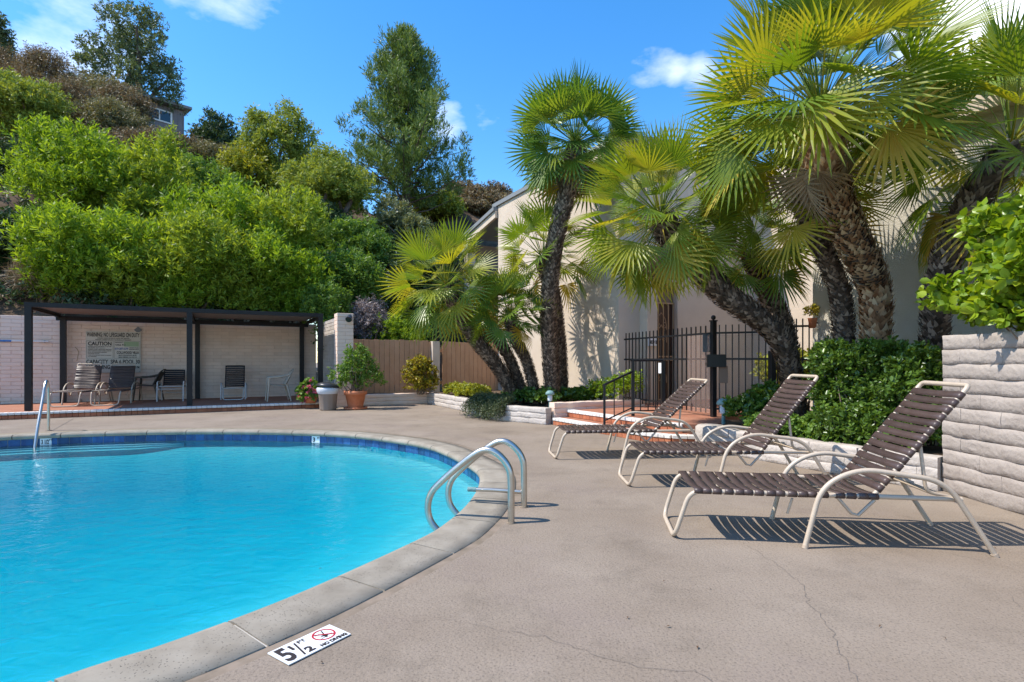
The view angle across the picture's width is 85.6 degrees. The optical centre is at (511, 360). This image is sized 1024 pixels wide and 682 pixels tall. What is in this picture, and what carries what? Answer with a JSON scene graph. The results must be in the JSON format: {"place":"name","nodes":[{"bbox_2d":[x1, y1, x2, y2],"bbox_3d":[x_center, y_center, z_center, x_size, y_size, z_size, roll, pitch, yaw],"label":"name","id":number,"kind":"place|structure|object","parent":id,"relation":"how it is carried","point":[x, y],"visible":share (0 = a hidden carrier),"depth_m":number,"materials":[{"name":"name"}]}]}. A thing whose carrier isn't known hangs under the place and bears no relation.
{"place":"outdoors","nodes":[
{"label":"outdoors","id":0,"kind":"place"},
{"bbox_2d":[0,139,301,322],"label":"hillside","id":1,"kind":"structure","parent":0,"point":[18,309],"depth_m":15.36,"materials":[{"name":"plant"}]},
{"bbox_2d":[0,11,20,60],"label":"hill tree","id":2,"kind":"object","parent":1,"relation":"on","point":[4,33],"visible":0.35,"depth_m":31.95,"materials":[{"name":"green plant"}]},
{"bbox_2d":[0,205,55,273],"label":"shrub","id":3,"kind":"object","parent":1,"relation":"on","point":[5,240],"visible":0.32,"depth_m":15.00,"materials":[{"name":"green plant"}]},
{"bbox_2d":[0,132,72,185],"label":"shrub","id":4,"kind":"object","parent":1,"relation":"on","point":[4,146],"visible":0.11,"depth_m":19.13,"materials":[{"name":"green plant"}]},
{"bbox_2d":[0,252,77,302],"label":"dry shrub","id":5,"kind":"object","parent":1,"relation":"on","point":[14,276],"visible":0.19,"depth_m":14.39,"materials":[{"name":"plant"}]},
{"bbox_2d":[0,65,81,139],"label":"shrub","id":6,"kind":"object","parent":1,"relation":"on","point":[23,97],"visible":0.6,"depth_m":20.91,"materials":[{"name":"green plant"}]},
{"bbox_2d":[0,40,81,82],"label":"dry brush","id":7,"kind":"object","parent":1,"relation":"on","point":[36,62],"visible":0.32,"depth_m":29.14,"materials":[{"name":"brown plant"}]},
{"bbox_2d":[9,231,113,303],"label":"shrub","id":8,"kind":"object","parent":1,"relation":"on","point":[51,281],"visible":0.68,"depth_m":14.37,"materials":[{"name":"green plant"}]},
{"bbox_2d":[0,110,145,212],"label":"shrub","id":9,"kind":"object","parent":1,"relation":"on","point":[77,169],"visible":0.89,"depth_m":17.23,"materials":[{"name":"green plant"}]},
{"bbox_2d":[31,73,115,128],"bbox_3d":[-21.404,-12.036,26.484,4.807,3.482,3.724,0,0,-25],"label":"dry brush","id":10,"kind":"object","parent":1,"relation":"on","point":[77,91],"visible":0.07,"depth_m":26.00,"materials":[{"name":"brown plant"}]},
{"bbox_2d":[0,191,175,303],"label":"shrub","id":11,"kind":"object","parent":1,"relation":"on","point":[63,221],"visible":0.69,"depth_m":14.49,"materials":[{"name":"green plant"}]},
{"bbox_2d":[46,67,143,97],"bbox_3d":[-22.682,-13.680,30.001,5.031,4.991,4.072,0,0,0],"label":"dry brush","id":12,"kind":"object","parent":1,"relation":"on","point":[94,81],"visible":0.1,"depth_m":29.34,"materials":[{"name":"brown plant"}]},
{"bbox_2d":[65,92,154,132],"bbox_3d":[-18.972,-10.945,25.818,4.216,2.852,3.674,0,0,0],"label":"dry brush","id":13,"kind":"object","parent":1,"relation":"on","point":[111,113],"visible":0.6,"depth_m":25.23,"materials":[{"name":"green plant"}]},
{"bbox_2d":[71,238,174,307],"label":"shrub","id":14,"kind":"object","parent":1,"relation":"on","point":[116,284],"visible":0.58,"depth_m":14.96,"materials":[{"name":"green plant"}]},
{"bbox_2d":[91,78,161,129],"bbox_3d":[-19.936,-12.302,28.549,3.452,4.384,3.088,0,0,0],"label":"dry brush","id":15,"kind":"object","parent":1,"relation":"on","point":[130,96],"visible":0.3,"depth_m":28.09,"materials":[{"name":"brown plant"}]},
{"bbox_2d":[69,0,188,128],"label":"hill tree","id":16,"kind":"object","parent":1,"relation":"on","point":[135,43],"visible":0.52,"depth_m":35.23,"materials":[{"name":"green plant"}]},
{"bbox_2d":[86,120,209,231],"bbox_3d":[-11.875,-5.569,18.189,3.733,5.200,3.535,0,0,-42],"label":"shrub","id":17,"kind":"object","parent":1,"relation":"on","point":[147,189],"visible":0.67,"depth_m":17.71,"materials":[{"name":"green plant"}]},
{"bbox_2d":[110,124,187,149],"bbox_3d":[-16.776,-9.762,25.512,3.914,2.099,3.120,0,0,0],"label":"dry brush","id":18,"kind":"object","parent":1,"relation":"on","point":[127,133],"visible":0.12,"depth_m":24.65,"materials":[{"name":"brown plant"}]},
{"bbox_2d":[136,92,191,134],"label":"hilltop house","id":19,"kind":"structure","parent":1,"relation":"on","point":[162,120],"depth_m":36.64,"materials":[{"name":"grey"}]},
{"bbox_2d":[100,148,252,207],"bbox_3d":[-13.301,-6.964,22.239,6.304,2.556,4.537,0,0,0],"label":"shrub","id":20,"kind":"object","parent":1,"relation":"on","point":[199,161],"visible":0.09,"depth_m":21.34,"materials":[{"name":"green plant"}]},
{"bbox_2d":[132,241,236,319],"bbox_3d":[-9.387,-2.160,16.091,3.048,2.567,2.578,0,0,-14],"label":"shrub","id":21,"kind":"object","parent":1,"relation":"on","point":[180,296],"visible":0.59,"depth_m":15.35,"materials":[{"name":"green plant"}]},
{"bbox_2d":[116,199,268,318],"bbox_3d":[-9.319,-2.790,16.222,4.375,3.535,3.750,0,0,0],"label":"shrub","id":22,"kind":"object","parent":1,"relation":"on","point":[195,228],"visible":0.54,"depth_m":15.33,"materials":[{"name":"green plant"}]},
{"bbox_2d":[177,138,230,174],"bbox_3d":[-14.163,-9.119,26.038,3.318,2.463,2.909,0,0,0],"label":"dry brush","id":23,"kind":"object","parent":1,"relation":"on","point":[209,149],"visible":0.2,"depth_m":25.19,"materials":[{"name":"brown plant"}]},
{"bbox_2d":[150,169,266,242],"bbox_3d":[-9.178,-3.944,17.723,4.087,4.173,3.983,0,0,40],"label":"shrub","id":24,"kind":"object","parent":1,"relation":"on","point":[231,198],"visible":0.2,"depth_m":16.83,"materials":[{"name":"green plant"}]},
{"bbox_2d":[184,105,240,149],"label":"hill tree","id":25,"kind":"object","parent":1,"relation":"on","point":[214,128],"visible":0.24,"depth_m":31.55,"materials":[{"name":"green plant"}]},
{"bbox_2d":[185,241,282,321],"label":"shrub","id":26,"kind":"object","parent":1,"relation":"on","point":[239,299],"visible":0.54,"depth_m":16.05,"materials":[{"name":"green plant"}]},
{"bbox_2d":[214,140,280,193],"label":"olive tree","id":27,"kind":"object","parent":1,"relation":"on","point":[247,162],"visible":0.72,"depth_m":22.93,"materials":[{"name":"green plant"}]},
{"bbox_2d":[208,214,325,321],"bbox_3d":[-7.514,-2.699,17.000,3.762,3.701,3.495,0,0,0],"label":"shrub","id":28,"kind":"object","parent":1,"relation":"on","point":[278,251],"visible":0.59,"depth_m":16.41,"materials":[{"name":"green plant"}]},
{"bbox_2d":[229,94,323,198],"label":"olive tree","id":29,"kind":"object","parent":1,"relation":"on","point":[271,128],"visible":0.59,"depth_m":24.03,"materials":[{"name":"green plant"}]},
{"bbox_2d":[219,179,334,258],"bbox_3d":[-7.623,-3.632,18.010,3.853,4.450,3.540,0,0,0],"label":"shrub","id":30,"kind":"object","parent":1,"relation":"on","point":[311,215],"visible":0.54,"depth_m":17.43,"materials":[{"name":"green plant"}]},
{"bbox_2d":[251,242,337,322],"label":"shrub","id":31,"kind":"object","parent":1,"relation":"on","point":[313,265],"visible":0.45,"depth_m":16.62,"materials":[{"name":"green plant"}]},
{"bbox_2d":[347,210,497,377],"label":"hillside","id":32,"kind":"structure","parent":0,"point":[470,217],"depth_m":28.36,"materials":[{"name":"plant"}]},
{"bbox_2d":[0,132,497,350],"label":"undergrowth","id":33,"kind":"object","parent":32,"relation":"on","point":[68,299],"visible":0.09,"depth_m":15.21,"materials":[{"name":"green plant"}]},
{"bbox_2d":[272,190,357,244],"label":"shrub","id":34,"kind":"object","parent":32,"relation":"on","point":[336,210],"visible":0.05,"depth_m":20.93,"materials":[{"name":"green plant"}]},
{"bbox_2d":[265,139,380,246],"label":"olive tree","id":35,"kind":"object","parent":32,"relation":"on","point":[333,176],"visible":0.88,"depth_m":21.84,"materials":[{"name":"green plant"}]},
{"bbox_2d":[297,277,355,334],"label":"shrub","id":36,"kind":"object","parent":32,"relation":"on","point":[329,301],"visible":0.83,"depth_m":16.33,"materials":[{"name":"green plant"}]},
{"bbox_2d":[316,242,389,312],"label":"shrub","id":37,"kind":"object","parent":32,"relation":"on","point":[357,276],"visible":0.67,"depth_m":17.42,"materials":[{"name":"green plant"}]},
{"bbox_2d":[313,213,398,268],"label":"shrub","id":38,"kind":"object","parent":32,"relation":"on","point":[349,231],"visible":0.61,"depth_m":20.03,"materials":[{"name":"green plant"}]},
{"bbox_2d":[346,293,390,345],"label":"dry shrub","id":39,"kind":"object","parent":32,"relation":"on","point":[364,313],"visible":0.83,"depth_m":16.83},
{"bbox_2d":[366,307,433,340],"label":"shrub","id":40,"kind":"object","parent":32,"relation":"on","point":[392,325],"visible":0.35,"depth_m":16.82,"materials":[{"name":"green plant"}]},
{"bbox_2d":[371,191,436,268],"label":"shrub","id":41,"kind":"object","parent":32,"relation":"on","point":[401,216],"visible":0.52,"depth_m":22.22,"materials":[{"name":"green plant"}]},
{"bbox_2d":[334,20,476,212],"bbox_3d":[-5.358,-11.970,27.448,7.320,10.446,7.534,0,0,0],"label":"pine tree","id":42,"kind":"object","parent":32,"relation":"on","point":[404,68],"visible":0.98,"depth_m":27.09,"materials":[{"name":"green plant"}]},
{"bbox_2d":[380,232,468,314],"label":"shrub","id":43,"kind":"object","parent":32,"relation":"on","point":[395,263],"visible":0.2,"depth_m":18.93,"materials":[{"name":"green plant"}]},
{"bbox_2d":[410,188,467,222],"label":"hill bush","id":44,"kind":"object","parent":32,"relation":"on","point":[454,205],"visible":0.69,"depth_m":30.26,"materials":[{"name":"green plant"}]},
{"bbox_2d":[459,195,491,216],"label":"hill bush","id":45,"kind":"object","parent":32,"relation":"on","point":[478,207],"visible":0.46,"depth_m":32.35,"materials":[{"name":"brown plant"}]},
{"bbox_2d":[457,184,507,217],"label":"hill bush","id":46,"kind":"object","parent":32,"relation":"on","point":[490,196],"visible":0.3,"depth_m":35.31,"materials":[{"name":"brown plant"}]},
{"bbox_2d":[0,363,1023,681],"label":"pool deck","id":47,"kind":"structure","parent":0,"point":[586,567],"depth_m":2.95,"materials":[{"name":"concrete"}]},
{"bbox_2d":[0,315,315,403],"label":"block wall","id":48,"kind":"structure","parent":47,"relation":"on","point":[261,353],"depth_m":15.27,"materials":[{"name":"beige"}]},
{"bbox_2d":[86,331,140,372],"bbox_3d":[-10.560,-0.225,14.650,1.190,1.090,0.031,0,0,-28],"label":"warning sign","id":49,"kind":"object","parent":48,"relation":"attached to","point":[106,350],"visible":0.92,"depth_m":14.63,"materials":[{"name":"grey"}]},
{"bbox_2d":[0,396,318,419],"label":"raised patio","id":50,"kind":"structure","parent":47,"relation":"on","point":[81,409],"depth_m":13.03,"materials":[{"name":"brick"}]},
{"bbox_2d":[50,363,110,406],"bbox_3d":[-10.553,0.567,13.525,0.698,1.006,1.930,0,0,-19],"label":"sun lounger","id":51,"kind":"object","parent":50,"relation":"on","point":[87,379],"visible":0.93,"depth_m":13.89,"materials":[{"name":"beige plastic"}]},
{"bbox_2d":[90,363,142,405],"bbox_3d":[-9.900,0.567,13.846,0.698,1.006,1.930,0,0,-21],"label":"sun lounger","id":52,"kind":"object","parent":50,"relation":"on","point":[121,378],"visible":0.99,"depth_m":14.20,"materials":[{"name":"beige plastic"}]},
{"bbox_2d":[132,369,165,401],"bbox_3d":[-9.577,0.640,14.644,0.687,0.846,0.614,0,0,-20],"label":"plastic chair","id":53,"kind":"object","parent":50,"relation":"on","point":[159,375],"visible":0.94,"depth_m":14.50,"materials":[{"name":"black plastic"}]},
{"bbox_2d":[156,370,186,401],"bbox_3d":[-9.024,0.651,14.684,0.622,0.824,0.663,0,0,-22],"label":"strap chair","id":54,"kind":"object","parent":50,"relation":"on","point":[178,380],"visible":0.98,"depth_m":14.86,"materials":[{"name":"brown"}]},
{"bbox_2d":[24,302,322,410],"bbox_3d":[-8.258,-0.090,14.263,6.050,2.300,2.735,0,0,-28],"label":"awning","id":55,"kind":"object","parent":50,"relation":"on","point":[190,314],"visible":0.92,"depth_m":13.99,"materials":[{"name":"brown metal"}]},
{"bbox_2d":[220,365,246,399],"bbox_3d":[-7.659,0.595,15.236,0.622,0.933,0.696,0,0,-22],"label":"strap chair","id":56,"kind":"object","parent":50,"relation":"on","point":[234,377],"visible":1,"depth_m":15.41,"materials":[{"name":"brown"}]},
{"bbox_2d":[304,395,316,402],"bbox_3d":[-5.057,0.960,13.900,0.340,0.200,0.335,0,0,0],"label":"flower pot","id":57,"kind":"object","parent":50,"relation":"on","point":[308,400],"visible":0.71,"depth_m":13.78,"materials":[{"name":"ceramic"}]},
{"bbox_2d":[294,377,320,402],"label":"geranium","id":58,"kind":"object","parent":57,"relation":"in","point":[307,388],"visible":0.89,"depth_m":13.73,"materials":[{"name":"green plant"}]},
{"bbox_2d":[0,428,515,681],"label":"swimming pool","id":59,"kind":"structure","parent":47,"relation":"in","point":[176,593],"depth_m":5.36,"materials":[{"name":"liquid"}]},
{"bbox_2d":[33,380,51,452],"bbox_3d":[-7.716,1.061,9.086,0.100,1.480,0.996,0,0,-31],"label":"pool handrail","id":60,"kind":"object","parent":59,"relation":"attached to","point":[46,383],"visible":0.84,"depth_m":9.16,"materials":[{"name":"silver metal"}]},
{"bbox_2d":[0,440,478,547],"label":"water","id":61,"kind":"structure","parent":59,"relation":"in","point":[469,481],"depth_m":7.87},
{"bbox_2d":[425,438,527,530],"bbox_3d":[-0.269,1.231,4.382,0.713,1.178,0.525,0,0,13],"label":"pool ladder","id":62,"kind":"object","parent":59,"relation":"attached to","point":[452,474],"visible":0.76,"depth_m":4.21,"materials":[{"name":"silver metal"}]},
{"bbox_2d":[267,624,350,664],"bbox_3d":[-0.851,1.193,2.334,0.149,0.006,0.299,0,0,35],"label":"depth marker","id":63,"kind":"object","parent":47,"relation":"on","point":[292,652],"visible":1,"depth_m":2.32,"materials":[{"name":"white tile"}]},
{"bbox_2d":[316,382,339,410],"bbox_3d":[-4.478,0.854,13.451,0.546,0.683,0.547,0,0,0],"label":"trash bin","id":64,"kind":"object","parent":47,"relation":"on","point":[327,392],"visible":1,"depth_m":13.27,"materials":[{"name":"grey plastic"}]},
{"bbox_2d":[317,313,352,406],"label":"wing wall","id":65,"kind":"structure","parent":47,"relation":"on","point":[337,333],"depth_m":14.45,"materials":[{"name":"beige"}]},
{"bbox_2d":[343,390,366,409],"bbox_3d":[-3.881,0.965,13.700,0.580,0.450,0.580,0,0,0],"label":"terracotta pot","id":66,"kind":"object","parent":47,"relation":"on","point":[355,399],"visible":0.92,"depth_m":13.51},
{"bbox_2d":[326,342,387,390],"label":"potted shrub","id":67,"kind":"object","parent":66,"relation":"in","point":[364,358],"visible":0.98,"depth_m":13.61,"materials":[{"name":"green plant"}]},
{"bbox_2d":[363,392,431,405],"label":"planter wall","id":68,"kind":"structure","parent":47,"relation":"on","point":[392,399],"depth_m":15.06,"materials":[{"name":"beige"}]},
{"bbox_2d":[367,390,596,422],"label":"planter soil","id":69,"kind":"structure","parent":47,"relation":"on","point":[526,404],"depth_m":14.18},
{"bbox_2d":[400,353,440,394],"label":"croton bush","id":70,"kind":"object","parent":69,"relation":"on","point":[421,378],"visible":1,"depth_m":15.06,"materials":[{"name":"yellow plant"}]},
{"bbox_2d":[353,339,497,392],"bbox_3d":[-2.303,0.264,16.452,5.050,1.752,0.246,0,0,-28],"label":"board fence","id":71,"kind":"object","parent":69,"relation":"on","point":[464,361],"visible":0.48,"depth_m":16.32,"materials":[{"name":"beige paint"}]},
{"bbox_2d":[377,215,525,403],"bbox_3d":[-1.447,-0.981,11.888,2.698,4.114,3.022,0,0,-43],"label":"fan palm","id":72,"kind":"object","parent":69,"relation":"on","point":[440,249],"visible":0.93,"depth_m":11.58,"materials":[{"name":"green plant"}]},
{"bbox_2d":[442,381,491,395],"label":"ground cover","id":73,"kind":"object","parent":69,"relation":"on","point":[457,388],"visible":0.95,"depth_m":13.75,"materials":[{"name":"yellow plant"}]},
{"bbox_2d":[445,262,532,402],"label":"fan palm","id":74,"kind":"object","parent":69,"relation":"on","point":[511,361],"visible":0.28,"depth_m":12.09,"materials":[{"name":"green plant"}]},
{"bbox_2d":[460,266,559,403],"bbox_3d":[-0.057,-0.482,11.713,2.223,3.055,2.195,0,0,0],"label":"fan palm","id":75,"kind":"object","parent":69,"relation":"on","point":[513,334],"visible":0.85,"depth_m":11.46,"materials":[{"name":"green plant"}]},
{"bbox_2d":[494,190,601,401],"bbox_3d":[0.820,-1.371,12.492,2.603,4.791,2.965,0,0,0],"label":"fan palm","id":76,"kind":"object","parent":69,"relation":"on","point":[541,217],"visible":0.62,"depth_m":12.22,"materials":[{"name":"green plant"}]},
{"bbox_2d":[500,385,602,402],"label":"ground cover","id":77,"kind":"object","parent":69,"relation":"on","point":[571,394],"visible":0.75,"depth_m":11.51,"materials":[{"name":"green plant"}]},
{"bbox_2d":[504,58,648,405],"bbox_3d":[1.351,-2.468,11.669,3.127,6.998,2.980,0,0,0],"label":"fan palm","id":78,"kind":"object","parent":69,"relation":"on","point":[561,172],"visible":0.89,"depth_m":11.20,"materials":[{"name":"green plant"}]},
{"bbox_2d":[583,369,644,399],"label":"flowering plant","id":79,"kind":"object","parent":69,"relation":"on","point":[610,386],"visible":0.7,"depth_m":11.38,"materials":[{"name":"green plant"}]},
{"bbox_2d":[427,392,551,424],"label":"planter wall","id":80,"kind":"structure","parent":47,"relation":"on","point":[528,414],"depth_m":10.88,"materials":[{"name":"beige"}]},
{"bbox_2d":[459,392,515,420],"bbox_3d":[-0.523,0.928,11.396,0.721,0.580,1.345,0,0,-39],"label":"trailing rosemary","id":81,"kind":"object","parent":80,"relation":"on","point":[483,401],"visible":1,"depth_m":11.22,"materials":[{"name":"green plant"}]},
{"bbox_2d":[549,399,644,423],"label":"planter wall","id":82,"kind":"structure","parent":47,"relation":"on","point":[559,409],"depth_m":10.77,"materials":[{"name":"beige"}]},
{"bbox_2d":[548,378,709,458],"bbox_3d":[1.467,0.720,7.071,1.956,0.978,0.698,0,0,-6],"label":"sun lounger","id":83,"kind":"object","parent":47,"relation":"on","point":[651,417],"visible":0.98,"depth_m":7.00,"materials":[{"name":"beige plastic"}]},
{"bbox_2d":[492,136,812,409],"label":"house","id":84,"kind":"structure","parent":47,"relation":"on","point":[600,322],"depth_m":13.28,"materials":[{"name":"beige paint"}]},
{"bbox_2d":[464,206,497,308],"bbox_3d":[-0.249,-2.348,19.026,2.100,5.045,2.480,0,0,-28],"label":"porch","id":85,"kind":"object","parent":84,"relation":"attached to","point":[487,222],"visible":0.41,"depth_m":19.15,"materials":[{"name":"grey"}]},
{"bbox_2d":[657,302,673,400],"bbox_3d":[3.472,-0.425,13.037,0.850,2.730,0.153,0,0,-28],"label":"door","id":86,"kind":"structure","parent":84,"relation":"in","point":[664,314],"depth_m":13.11,"materials":[{"name":"brown"}]},
{"bbox_2d":[553,399,782,441],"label":"entry steps","id":87,"kind":"structure","parent":47,"relation":"on","point":[693,418],"depth_m":9.53,"materials":[{"name":"brick"}]},
{"bbox_2d":[602,359,664,423],"bbox_3d":[2.045,0.524,9.384,1.324,1.092,0.186,0,0,-27],"label":"stair handrail","id":88,"kind":"object","parent":87,"relation":"on","point":[632,373],"visible":0.87,"depth_m":9.44,"materials":[{"name":"black metal"}]},
{"bbox_2d":[703,315,775,416],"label":"iron gate","id":89,"kind":"structure","parent":87,"relation":"on","point":[715,360],"depth_m":9.17,"materials":[{"name":"black"}]},
{"bbox_2d":[624,326,709,412],"bbox_3d":[2.920,0.145,10.675,0.030,1.490,2.957,0,0,-18],"label":"iron fence","id":90,"kind":"object","parent":89,"relation":"attached to","point":[673,358],"visible":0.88,"depth_m":10.47,"materials":[{"name":"black"}]},
{"bbox_2d":[618,374,832,488],"bbox_3d":[2.064,0.672,5.500,1.930,1.074,0.698,0,0,0],"label":"sun lounger","id":91,"kind":"object","parent":47,"relation":"on","point":[758,432],"visible":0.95,"depth_m":5.41,"materials":[{"name":"beige plastic"}]},
{"bbox_2d":[695,424,943,490],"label":"planter wall","id":92,"kind":"structure","parent":47,"relation":"on","point":[838,465],"depth_m":5.97,"materials":[{"name":"beige"}]},
{"bbox_2d":[721,420,942,455],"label":"planter soil","id":93,"kind":"structure","parent":92,"relation":"in","point":[933,450],"depth_m":6.06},
{"bbox_2d":[562,109,811,416],"bbox_3d":[2.215,-1.153,7.835,2.758,4.425,2.874,0,0,-35],"label":"fan palm","id":94,"kind":"object","parent":93,"relation":"on","point":[679,253],"visible":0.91,"depth_m":7.55,"materials":[{"name":"green plant"}]},
{"bbox_2d":[685,187,816,408],"bbox_3d":[3.629,-0.872,8.437,2.265,3.842,2.142,0,0,0],"label":"fan palm","id":95,"kind":"object","parent":93,"relation":"on","point":[771,300],"visible":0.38,"depth_m":7.94,"materials":[{"name":"green plant"}]},
{"bbox_2d":[721,376,783,422],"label":"dark plant","id":96,"kind":"object","parent":93,"relation":"on","point":[757,397],"visible":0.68,"depth_m":7.85,"materials":[{"name":"green plant"}]},
{"bbox_2d":[749,347,811,383],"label":"green plant","id":97,"kind":"object","parent":93,"relation":"on","point":[762,370],"visible":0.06,"depth_m":9.87,"materials":[{"name":"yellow plant"}]},
{"bbox_2d":[743,407,821,439],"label":"ground cover","id":98,"kind":"object","parent":93,"relation":"on","point":[799,428],"visible":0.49,"depth_m":6.60,"materials":[{"name":"green plant"}]},
{"bbox_2d":[693,76,901,343],"bbox_3d":[3.820,-1.193,7.351,2.590,4.469,2.319,0,0,0],"label":"fan palm","id":99,"kind":"object","parent":93,"relation":"on","point":[827,259],"visible":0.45,"depth_m":7.08,"materials":[{"name":"green plant"}]},
{"bbox_2d":[673,0,1019,342],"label":"fan palm","id":100,"kind":"object","parent":93,"relation":"on","point":[801,34],"visible":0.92,"depth_m":5.80,"materials":[{"name":"green plant"}]},
{"bbox_2d":[798,335,943,447],"bbox_3d":[4.005,0.357,6.149,1.126,1.343,1.550,0,0,-29],"label":"hedge","id":101,"kind":"object","parent":93,"relation":"on","point":[862,389],"visible":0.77,"depth_m":6.01,"materials":[{"name":"green plant"}]},
{"bbox_2d":[856,0,1023,445],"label":"fan palm","id":102,"kind":"object","parent":93,"relation":"on","point":[992,172],"visible":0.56,"depth_m":6.00,"materials":[{"name":"green plant"}]},
{"bbox_2d":[663,380,999,557],"bbox_3d":[2.069,0.675,3.842,1.930,1.069,0.698,0,0,8],"label":"sun lounger","id":103,"kind":"object","parent":47,"relation":"on","point":[873,472],"visible":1,"depth_m":3.69,"materials":[{"name":"beige plastic"}]},
{"bbox_2d":[897,25,1023,114],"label":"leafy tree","id":104,"kind":"object","parent":47,"relation":"on","point":[974,43],"visible":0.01,"depth_m":15.37,"materials":[{"name":"green plant"}]},
{"bbox_2d":[942,331,1023,514],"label":"slump block wall","id":105,"kind":"structure","parent":47,"relation":"on","point":[983,439],"depth_m":4.62,"materials":[{"name":"beige"}]},
{"bbox_2d":[914,184,1023,339],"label":"leafy bush","id":106,"kind":"object","parent":105,"relation":"on","point":[994,294],"visible":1,"depth_m":4.58,"materials":[{"name":"green plant"}]},
{"bbox_2d":[0,0,1023,440],"label":"sky","id":107,"kind":"structure","parent":0,"point":[234,55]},
{"bbox_2d":[813,85,1023,410],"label":"house wing","id":108,"kind":"structure","parent":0,"point":[904,273],"depth_m":7.62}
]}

